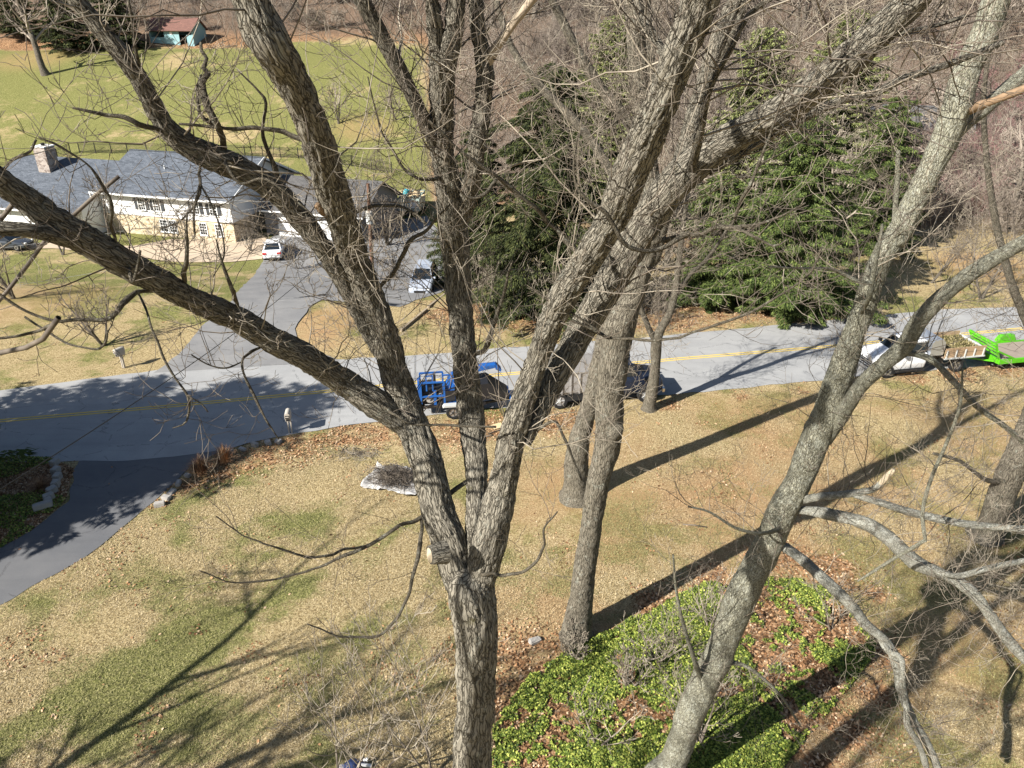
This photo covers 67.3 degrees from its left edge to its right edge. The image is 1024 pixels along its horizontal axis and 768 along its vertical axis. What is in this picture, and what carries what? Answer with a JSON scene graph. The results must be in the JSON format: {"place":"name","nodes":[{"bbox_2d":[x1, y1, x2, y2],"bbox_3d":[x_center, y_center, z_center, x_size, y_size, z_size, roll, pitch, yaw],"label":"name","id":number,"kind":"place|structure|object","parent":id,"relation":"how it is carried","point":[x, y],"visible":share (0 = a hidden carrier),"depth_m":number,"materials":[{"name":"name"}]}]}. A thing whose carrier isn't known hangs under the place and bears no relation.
{"place":"outdoors","nodes":[
{"label":"outdoors","id":0,"kind":"place"},
{"bbox_2d":[0,451,215,604],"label":"driveway","id":1,"kind":"structure","parent":0,"point":[97,510],"depth_m":32.73,"materials":[{"name":"asphalt"}]},
{"bbox_2d":[1,237,266,261],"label":"patio","id":2,"kind":"structure","parent":0,"point":[234,255],"depth_m":74.17,"materials":[{"name":"concrete"}]},
{"bbox_2d":[0,236,33,250],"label":"parked car","id":3,"kind":"object","parent":2,"relation":"on","point":[17,243],"visible":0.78,"depth_m":73.86,"materials":[{"name":"grey paint"}]},
{"bbox_2d":[154,216,443,372],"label":"driveway","id":4,"kind":"structure","parent":0,"point":[254,290],"depth_m":56.77,"materials":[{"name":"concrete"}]},
{"bbox_2d":[262,239,285,259],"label":"parked car","id":5,"kind":"object","parent":4,"relation":"on","point":[269,251],"visible":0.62,"depth_m":71.25,"materials":[{"name":"white paint"}]},
{"bbox_2d":[408,259,437,292],"bbox_3d":[-6.900,-8.311,59.802,2.140,1.710,4.745,1,27,2],"label":"parked car","id":6,"kind":"object","parent":4,"relation":"on","point":[425,263],"visible":0.6,"depth_m":58.91,"materials":[{"name":"silver metal"}]},
{"bbox_2d":[0,0,1023,767],"bbox_3d":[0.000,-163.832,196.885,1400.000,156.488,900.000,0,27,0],"label":"ground","id":7,"kind":"structure","parent":0,"point":[20,88],"depth_m":33.46,"materials":[{"name":"plant"}]},
{"bbox_2d":[0,247,23,297],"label":"bare tree","id":8,"kind":"object","parent":7,"relation":"on","point":[10,293],"visible":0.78,"depth_m":55.27,"materials":[{"name":"brown plant"}]},
{"bbox_2d":[0,424,38,505],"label":"hemlock","id":9,"kind":"object","parent":7,"relation":"on","point":[22,452],"visible":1,"depth_m":35.51,"materials":[{"name":"plant"}]},
{"bbox_2d":[0,0,47,37],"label":"spruce","id":10,"kind":"object","parent":7,"relation":"on","point":[9,30],"visible":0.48,"depth_m":138.35,"materials":[{"name":"plant"}]},
{"bbox_2d":[0,455,64,546],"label":"ground cover","id":11,"kind":"object","parent":7,"relation":"on","point":[29,498],"visible":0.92,"depth_m":33.49,"materials":[{"name":"green plant"}]},
{"bbox_2d":[0,456,74,542],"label":"bed leaves","id":12,"kind":"object","parent":7,"relation":"on","point":[18,481],"visible":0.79,"depth_m":34.59,"materials":[{"name":"plant"}]},
{"bbox_2d":[19,471,56,496],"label":"ornamental grass","id":13,"kind":"object","parent":7,"relation":"on","point":[41,484],"depth_m":34.53,"materials":[{"name":"plant"}]},
{"bbox_2d":[0,0,81,75],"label":"bare tree","id":14,"kind":"object","parent":7,"relation":"on","point":[43,70],"visible":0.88,"depth_m":122.29,"materials":[{"name":"plant"}]},
{"bbox_2d":[32,498,52,511],"bbox_3d":[-20.270,5.270,33.229,0.764,0.362,0.325,-18,32,-31],"label":"edging stone","id":15,"kind":"object","parent":7,"relation":"on","point":[41,505],"visible":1,"depth_m":33.10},
{"bbox_2d":[0,175,119,354],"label":"bare tree","id":16,"kind":"object","parent":7,"relation":"on","point":[57,318],"visible":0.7,"depth_m":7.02,"materials":[{"name":"brown plant"}]},
{"bbox_2d":[30,0,101,54],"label":"spruce","id":17,"kind":"object","parent":7,"relation":"on","point":[70,43],"visible":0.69,"depth_m":132.31,"materials":[{"name":"plant"}]},
{"bbox_2d":[45,274,125,345],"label":"bare tree","id":18,"kind":"object","parent":7,"relation":"on","point":[76,312],"visible":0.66,"depth_m":47.44,"materials":[{"name":"brown plant"}]},
{"bbox_2d":[56,163,124,236],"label":"bare tree","id":19,"kind":"object","parent":7,"relation":"on","point":[107,208],"visible":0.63,"depth_m":71.82,"materials":[{"name":"brown plant"}]},
{"bbox_2d":[82,0,148,48],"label":"spruce","id":20,"kind":"object","parent":7,"relation":"on","point":[113,21],"visible":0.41,"depth_m":133.87,"materials":[{"name":"plant"}]},
{"bbox_2d":[146,206,205,266],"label":"bare tree","id":21,"kind":"object","parent":7,"relation":"on","point":[171,236],"visible":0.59,"depth_m":69.03,"materials":[{"name":"brown plant"}]},
{"bbox_2d":[145,17,207,45],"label":"shed","id":22,"kind":"structure","parent":7,"relation":"on","point":[182,27],"depth_m":138.31,"materials":[{"name":"blue"}]},
{"bbox_2d":[181,453,215,476],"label":"ornamental grass","id":23,"kind":"object","parent":7,"relation":"on","point":[200,469],"depth_m":35.45,"materials":[{"name":"plant"}]},
{"bbox_2d":[0,143,402,241],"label":"house","id":24,"kind":"structure","parent":7,"relation":"on","point":[40,173],"depth_m":78.47,"materials":[{"name":"white"}]},
{"bbox_2d":[277,214,300,236],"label":"garage door","id":25,"kind":"structure","parent":24,"relation":"in","point":[286,226],"depth_m":78.17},
{"bbox_2d":[208,442,236,464],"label":"ornamental grass","id":26,"kind":"object","parent":7,"relation":"on","point":[224,459],"depth_m":36.26,"materials":[{"name":"plant"}]},
{"bbox_2d":[77,142,391,171],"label":"metal fence","id":27,"kind":"object","parent":7,"relation":"on","point":[110,146],"visible":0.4,"depth_m":102.54,"materials":[{"name":"metal"}]},
{"bbox_2d":[231,212,264,250],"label":"bare shrub","id":28,"kind":"object","parent":7,"relation":"on","point":[251,239],"visible":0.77,"depth_m":73.40,"materials":[{"name":"brown plant"}]},
{"bbox_2d":[275,239,308,268],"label":"bare shrub","id":29,"kind":"object","parent":7,"relation":"on","point":[303,257],"visible":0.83,"depth_m":68.41,"materials":[{"name":"brown plant"}]},
{"bbox_2d":[299,6,321,29],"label":"brush shrub","id":30,"kind":"object","parent":7,"relation":"on","point":[310,15],"visible":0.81,"depth_m":142.50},
{"bbox_2d":[319,64,357,123],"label":"orchard tree","id":31,"kind":"object","parent":7,"relation":"on","point":[338,115],"visible":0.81,"depth_m":109.40,"materials":[{"name":"plant"}]},
{"bbox_2d":[329,6,347,26],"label":"brush shrub","id":32,"kind":"object","parent":7,"relation":"on","point":[335,13],"visible":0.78,"depth_m":144.51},
{"bbox_2d":[317,442,390,466],"bbox_3d":[-7.740,3.367,37.050,3.751,0.097,2.175,0,27,0],"label":"twig heap","id":33,"kind":"object","parent":7,"relation":"on","point":[351,453],"visible":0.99,"depth_m":37.08,"materials":[{"name":"brown plant"}]},
{"bbox_2d":[339,757,371,767],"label":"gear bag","id":34,"kind":"object","parent":7,"relation":"on","point":[352,763],"visible":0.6,"depth_m":22.04,"materials":[{"name":"blue fabric"}]},
{"bbox_2d":[266,620,450,767],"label":"sapling","id":35,"kind":"object","parent":7,"relation":"on","point":[335,735],"visible":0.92,"depth_m":20.29,"materials":[{"name":"brown plant"}]},
{"bbox_2d":[289,644,448,767],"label":"sapling","id":36,"kind":"object","parent":7,"relation":"on","point":[369,755],"visible":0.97,"depth_m":20.20,"materials":[{"name":"brown plant"}]},
{"bbox_2d":[366,183,373,263],"bbox_3d":[-11.492,-12.095,62.519,0.563,8.240,0.914,-8,28,-14],"label":"utility pole","id":37,"kind":"object","parent":7,"relation":"on","point":[368,188],"visible":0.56,"depth_m":61.63,"materials":[{"name":"brown wood"}]},
{"bbox_2d":[0,219,365,489],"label":"service cable","id":38,"kind":"object","parent":37,"relation":"attached to","point":[131,404],"visible":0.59,"depth_m":24.68,"materials":[{"name":"rubber"}]},
{"bbox_2d":[361,144,392,180],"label":"bare tree","id":39,"kind":"object","parent":7,"relation":"on","point":[380,160],"visible":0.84,"depth_m":95.34,"materials":[{"name":"brown plant"}]},
{"bbox_2d":[262,582,510,767],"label":"sapling","id":40,"kind":"object","parent":7,"relation":"on","point":[399,738],"visible":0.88,"depth_m":20.76,"materials":[{"name":"brown plant"}]},
{"bbox_2d":[361,461,416,494],"bbox_3d":[-5.281,4.261,34.877,2.743,0.436,1.914,7,28,13],"label":"tarp","id":41,"kind":"object","parent":7,"relation":"on","point":[364,484],"visible":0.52,"depth_m":34.51,"materials":[{"name":"plastic"}]},
{"bbox_2d":[357,457,414,494],"bbox_3d":[-4.962,4.137,34.843,4.113,0.910,2.702,7,28,13],"label":"cut brush","id":42,"kind":"object","parent":41,"relation":"on","point":[392,476],"visible":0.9,"depth_m":34.67,"materials":[{"name":"grey plant"}]},
{"bbox_2d":[371,192,409,245],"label":"bare tree","id":43,"kind":"object","parent":7,"relation":"on","point":[386,230],"visible":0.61,"depth_m":74.28,"materials":[{"name":"brown plant"}]},
{"bbox_2d":[377,71,404,119],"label":"orchard tree","id":44,"kind":"object","parent":7,"relation":"on","point":[390,101],"visible":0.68,"depth_m":109.37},
{"bbox_2d":[374,242,418,289],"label":"bare shrub","id":45,"kind":"object","parent":7,"relation":"on","point":[394,286],"visible":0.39,"depth_m":58.10,"materials":[{"name":"brown plant"}]},
{"bbox_2d":[397,190,425,216],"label":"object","id":46,"kind":"object","parent":7,"relation":"on","point":[414,203],"visible":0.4,"depth_m":83.53,"materials":[{"name":"grey metal"}]},
{"bbox_2d":[426,226,476,286],"bbox_3d":[-5.036,-10.441,60.302,5.364,6.194,5.104,14,30,26],"label":"evergreen shrub","id":47,"kind":"object","parent":7,"relation":"on","point":[441,270],"visible":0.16,"depth_m":59.95,"materials":[{"name":"green plant"}]},
{"bbox_2d":[426,131,526,284],"bbox_3d":[-2.778,-13.648,60.390,7.935,13.076,7.059,8,28,15],"label":"spruce","id":48,"kind":"object","parent":7,"relation":"on","point":[485,207],"visible":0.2,"depth_m":58.89,"materials":[{"name":"plant"}]},
{"bbox_2d":[470,244,519,313],"bbox_3d":[-2.054,-7.342,52.392,4.645,5.522,4.959,-14,31,-26],"label":"bare shrub","id":49,"kind":"object","parent":7,"relation":"on","point":[475,262],"visible":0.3,"depth_m":51.60,"materials":[{"name":"brown plant"}]},
{"bbox_2d":[0,0,1023,767],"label":"walnut tree","id":50,"kind":"object","parent":7,"relation":"on","point":[618,240],"visible":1,"depth_m":8.26,"materials":[{"name":"brown plant"}]},
{"bbox_2d":[0,382,1023,767],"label":"green grass","id":51,"kind":"structure","parent":7,"relation":"on","point":[250,720],"depth_m":26.12,"materials":[{"name":"plant"}]},
{"bbox_2d":[0,260,1023,767],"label":"fallen leaves","id":52,"kind":"object","parent":7,"relation":"on","point":[770,680],"visible":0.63,"depth_m":26.22,"materials":[{"name":"plant"}]},
{"bbox_2d":[34,0,1023,63],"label":"woodland undergrowth","id":53,"kind":"object","parent":7,"relation":"on","point":[508,1],"visible":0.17,"depth_m":148.68,"materials":[{"name":"plant"}]},
{"bbox_2d":[469,62,606,339],"bbox_3d":[2.411,-11.417,49.993,12.986,17.712,12.248,-12,30,-22],"label":"spruce","id":54,"kind":"object","parent":7,"relation":"on","point":[514,240],"visible":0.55,"depth_m":48.74,"materials":[{"name":"plant"}]},
{"bbox_2d":[537,23,562,56],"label":"brush shrub","id":55,"kind":"object","parent":7,"relation":"on","point":[552,32],"visible":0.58,"depth_m":130.25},
{"bbox_2d":[525,251,588,313],"bbox_3d":[2.824,-5.993,50.135,4.152,5.191,5.010,0,27,0],"label":"bare shrub","id":56,"kind":"object","parent":7,"relation":"on","point":[535,280],"visible":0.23,"depth_m":49.86,"materials":[{"name":"brown plant"}]},
{"bbox_2d":[548,31,572,61],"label":"brush shrub","id":57,"kind":"object","parent":7,"relation":"on","point":[557,42],"visible":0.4,"depth_m":126.89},
{"bbox_2d":[558,615,591,659],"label":"bare shrub","id":58,"kind":"object","parent":7,"relation":"on","point":[572,640],"visible":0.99,"depth_m":25.54,"materials":[{"name":"brown plant"}]},
{"bbox_2d":[568,0,592,25],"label":"brush shrub","id":59,"kind":"object","parent":7,"relation":"on","point":[579,11],"visible":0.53,"depth_m":144.13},
{"bbox_2d":[459,0,705,507],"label":"lawn tree","id":60,"kind":"object","parent":7,"relation":"on","point":[572,493],"visible":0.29,"depth_m":30.69,"materials":[{"name":"grey plant"}]},
{"bbox_2d":[560,14,631,211],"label":"pine","id":61,"kind":"object","parent":7,"relation":"on","point":[617,81],"visible":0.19,"depth_m":71.00,"materials":[{"name":"plant"}]},
{"bbox_2d":[442,0,756,187],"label":"woodland undergrowth","id":62,"kind":"object","parent":7,"relation":"on","point":[468,53],"visible":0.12,"depth_m":121.36,"materials":[{"name":"plant"}]},
{"bbox_2d":[562,675,654,755],"bbox_3d":[2.767,9.802,22.381,2.164,2.456,2.082,-10,29,-18],"label":"bare shrub","id":63,"kind":"object","parent":7,"relation":"on","point":[592,734],"visible":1,"depth_m":22.39,"materials":[{"name":"brown plant"}]},
{"bbox_2d":[606,642,654,693],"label":"bare shrub","id":64,"kind":"object","parent":7,"relation":"on","point":[626,679],"visible":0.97,"depth_m":24.52,"materials":[{"name":"brown plant"}]},
{"bbox_2d":[496,0,812,646],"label":"lawn tree","id":65,"kind":"object","parent":7,"relation":"on","point":[580,600],"visible":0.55,"depth_m":21.49,"materials":[{"name":"grey plant"}]},
{"bbox_2d":[644,275,670,323],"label":"bare shrub","id":66,"kind":"object","parent":7,"relation":"on","point":[657,309],"visible":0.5,"depth_m":50.99,"materials":[{"name":"brown plant"}]},
{"bbox_2d":[615,602,702,673],"bbox_3d":[4.848,8.295,25.083,2.788,2.669,2.309,0,27,0],"label":"bare shrub","id":67,"kind":"object","parent":7,"relation":"on","point":[664,657],"visible":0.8,"depth_m":25.14,"materials":[{"name":"brown plant"}]},
{"bbox_2d":[639,226,699,314],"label":"bare tree","id":68,"kind":"object","parent":7,"relation":"on","point":[670,250],"visible":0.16,"depth_m":51.51,"materials":[{"name":"brown plant"}]},
{"bbox_2d":[491,576,876,767],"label":"ivy","id":69,"kind":"object","parent":7,"relation":"on","point":[601,648],"visible":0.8,"depth_m":24.34,"materials":[{"name":"green plant"}]},
{"bbox_2d":[657,112,723,260],"bbox_3d":[13.623,-16.482,65.555,7.612,13.748,9.317,0,27,0],"label":"bare tree","id":70,"kind":"object","parent":7,"relation":"on","point":[670,226],"visible":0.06,"depth_m":64.96,"materials":[{"name":"brown plant"}]},
{"bbox_2d":[649,653,743,748],"bbox_3d":[5.654,9.422,22.575,2.395,2.958,2.699,-15,31,-26],"label":"bare shrub","id":71,"kind":"object","parent":7,"relation":"on","point":[701,738],"visible":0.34,"depth_m":22.51,"materials":[{"name":"brown plant"}]},
{"bbox_2d":[636,125,760,412],"bbox_3d":[7.926,-5.053,37.634,7.931,14.808,5.524,0,27,0],"label":"roadside tree","id":72,"kind":"object","parent":7,"relation":"on","point":[655,354],"visible":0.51,"depth_m":38.21,"materials":[{"name":"grey plant"}]},
{"bbox_2d":[675,557,739,630],"bbox_3d":[6.821,7.556,26.386,2.303,2.791,2.318,-7,28,-14],"label":"bare shrub","id":73,"kind":"object","parent":7,"relation":"on","point":[706,618],"visible":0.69,"depth_m":26.63,"materials":[{"name":"brown plant"}]},
{"bbox_2d":[659,175,778,314],"bbox_3d":[14.888,-9.968,54.036,9.677,9.496,9.383,0,27,0],"label":"hemlock","id":74,"kind":"object","parent":7,"relation":"on","point":[701,276],"visible":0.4,"depth_m":52.87,"materials":[{"name":"plant"}]},
{"bbox_2d":[439,388,1023,767],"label":"rusty grass","id":75,"kind":"structure","parent":7,"relation":"on","point":[851,705],"depth_m":32.20,"materials":[{"name":"plant"}]},
{"bbox_2d":[690,139,794,227],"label":"bare tree","id":76,"kind":"object","parent":7,"relation":"on","point":[749,170],"visible":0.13,"depth_m":67.61,"materials":[{"name":"brown plant"}]},
{"bbox_2d":[693,26,804,213],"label":"pine","id":77,"kind":"object","parent":7,"relation":"on","point":[764,46],"visible":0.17,"depth_m":71.15,"materials":[{"name":"plant"}]},
{"bbox_2d":[698,113,889,329],"bbox_3d":[19.282,-11.194,51.519,12.667,13.355,12.414,0,27,0],"label":"hemlock","id":78,"kind":"object","parent":7,"relation":"on","point":[787,310],"visible":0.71,"depth_m":49.93,"materials":[{"name":"plant"}]},
{"bbox_2d":[623,0,1023,767],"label":"leaning tree","id":79,"kind":"object","parent":7,"relation":"on","point":[841,394],"visible":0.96,"depth_m":15.46,"materials":[{"name":"grey plant"}]},
{"bbox_2d":[791,571,867,630],"bbox_3d":[10.986,7.603,26.576,2.456,2.537,1.938,0,27,0],"label":"bare shrub","id":80,"kind":"object","parent":7,"relation":"on","point":[832,614],"visible":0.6,"depth_m":26.83,"materials":[{"name":"brown plant"}]},
{"bbox_2d":[768,9,894,201],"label":"tree","id":81,"kind":"object","parent":7,"relation":"on","point":[844,111],"visible":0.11,"depth_m":72.01,"materials":[{"name":"plant"}]},
{"bbox_2d":[799,110,876,192],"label":"woodland tree","id":82,"kind":"object","parent":7,"relation":"on","point":[842,130],"visible":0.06,"depth_m":69.70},
{"bbox_2d":[802,108,890,265],"bbox_3d":[25.412,-15.742,61.334,7.972,13.433,7.437,0,27,0],"label":"bare tree","id":83,"kind":"object","parent":7,"relation":"on","point":[850,170],"visible":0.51,"depth_m":60.56,"materials":[{"name":"brown plant"}]},
{"bbox_2d":[715,39,1023,238],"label":"thicket undergrowth","id":84,"kind":"object","parent":7,"relation":"on","point":[979,172],"visible":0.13,"depth_m":91.53,"materials":[{"name":"plant"}]},
{"bbox_2d":[821,95,928,259],"bbox_3d":[31.207,-17.589,64.911,9.206,13.027,10.484,19,33,33],"label":"hemlock","id":85,"kind":"object","parent":7,"relation":"on","point":[906,149],"visible":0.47,"depth_m":63.16,"materials":[{"name":"plant"}]},
{"bbox_2d":[841,136,931,240],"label":"bare tree","id":86,"kind":"object","parent":7,"relation":"on","point":[887,210],"visible":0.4,"depth_m":62.16,"materials":[{"name":"brown plant"}]},
{"bbox_2d":[905,173,949,224],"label":"brush shrub","id":87,"kind":"object","parent":7,"relation":"on","point":[938,188],"visible":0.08,"depth_m":71.94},
{"bbox_2d":[912,0,942,58],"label":"woodland tree","id":88,"kind":"object","parent":7,"relation":"on","point":[920,38],"visible":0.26,"depth_m":144.77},
{"bbox_2d":[898,78,967,151],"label":"woodland tree","id":89,"kind":"object","parent":7,"relation":"on","point":[934,117],"visible":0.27,"depth_m":77.66,"materials":[{"name":"plant"}]},
{"bbox_2d":[929,0,964,54],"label":"woodland tree","id":90,"kind":"object","parent":7,"relation":"on","point":[942,27],"visible":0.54,"depth_m":147.08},
{"bbox_2d":[918,209,990,282],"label":"bare tree","id":91,"kind":"object","parent":7,"relation":"on","point":[950,260],"visible":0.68,"depth_m":57.51,"materials":[{"name":"brown plant"}]},
{"bbox_2d":[936,161,975,218],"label":"brush shrub","id":92,"kind":"object","parent":7,"relation":"on","point":[959,181],"visible":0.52,"depth_m":74.80,"materials":[{"name":"plant"}]},
{"bbox_2d":[889,4,1023,547],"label":"lawn tree","id":93,"kind":"object","parent":7,"relation":"on","point":[1011,496],"visible":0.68,"depth_m":27.76,"materials":[{"name":"grey plant"}]},
{"bbox_2d":[939,186,980,215],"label":"brush shrub","id":94,"kind":"object","parent":7,"relation":"on","point":[961,204],"visible":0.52,"depth_m":74.71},
{"bbox_2d":[953,144,994,178],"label":"brush shrub","id":95,"kind":"object","parent":7,"relation":"on","point":[971,159],"visible":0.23,"depth_m":85.85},
{"bbox_2d":[947,203,1023,298],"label":"bare tree","id":96,"kind":"object","parent":7,"relation":"on","point":[1011,239],"visible":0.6,"depth_m":54.66,"materials":[{"name":"brown plant"}]},
{"bbox_2d":[980,101,1023,228],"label":"woodland tree","id":97,"kind":"object","parent":7,"relation":"on","point":[1021,147],"visible":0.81,"depth_m":70.36,"materials":[{"name":"plant"}]},
{"bbox_2d":[981,189,1023,232],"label":"brush shrub","id":98,"kind":"object","parent":7,"relation":"on","point":[1001,198],"visible":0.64,"depth_m":69.78,"materials":[{"name":"plant"}]},
{"bbox_2d":[984,176,1023,220],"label":"brush shrub","id":99,"kind":"object","parent":7,"relation":"on","point":[1022,193],"visible":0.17,"depth_m":71.76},
{"bbox_2d":[989,106,1022,155],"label":"woodland tree","id":100,"kind":"object","parent":7,"relation":"on","point":[1010,125],"visible":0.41,"depth_m":91.81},
{"bbox_2d":[0,307,1023,462],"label":"road","id":101,"kind":"structure","parent":0,"point":[125,435],"depth_m":42.98,"materials":[{"name":"asphalt"}]},
{"bbox_2d":[417,361,511,418],"bbox_3d":[-2.345,0.160,40.519,5.216,2.612,2.140,-4,27,-7],"label":"truck","id":102,"kind":"object","parent":101,"relation":"on","point":[428,388],"visible":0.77,"depth_m":40.01,"materials":[{"name":"blue paint"}]},
{"bbox_2d":[0,327,1023,421],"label":"road marking","id":103,"kind":"object","parent":101,"relation":"on","point":[415,383],"visible":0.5,"depth_m":42.44,"materials":[{"name":"yellow paint"}]},
{"bbox_2d":[545,352,664,408],"bbox_3d":[4.576,-0.405,41.741,7.270,2.500,2.400,-4,27,-7],"label":"truck","id":104,"kind":"object","parent":101,"relation":"on","point":[565,399],"visible":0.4,"depth_m":41.11,"materials":[{"name":"black paint"}]},
{"bbox_2d":[858,329,986,377],"bbox_3d":[23.810,-1.974,45.102,7.160,2.220,2.500,-5,28,-10],"label":"pickup truck","id":105,"kind":"object","parent":101,"relation":"on","point":[968,352],"visible":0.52,"depth_m":44.38,"materials":[{"name":"white paint"}]},
{"bbox_2d":[939,334,979,354],"bbox_3d":[25.940,-2.311,45.397,2.626,0.487,2.170,-5,28,-10],"label":"garden debris","id":106,"kind":"object","parent":105,"relation":"on","point":[958,344],"visible":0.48,"depth_m":45.42,"materials":[{"name":"plant"}]},
{"bbox_2d":[966,329,1023,364],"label":"equipment trailer","id":107,"kind":"object","parent":101,"relation":"on","point":[1017,356],"visible":0.88,"depth_m":45.55,"materials":[{"name":"green paint"}]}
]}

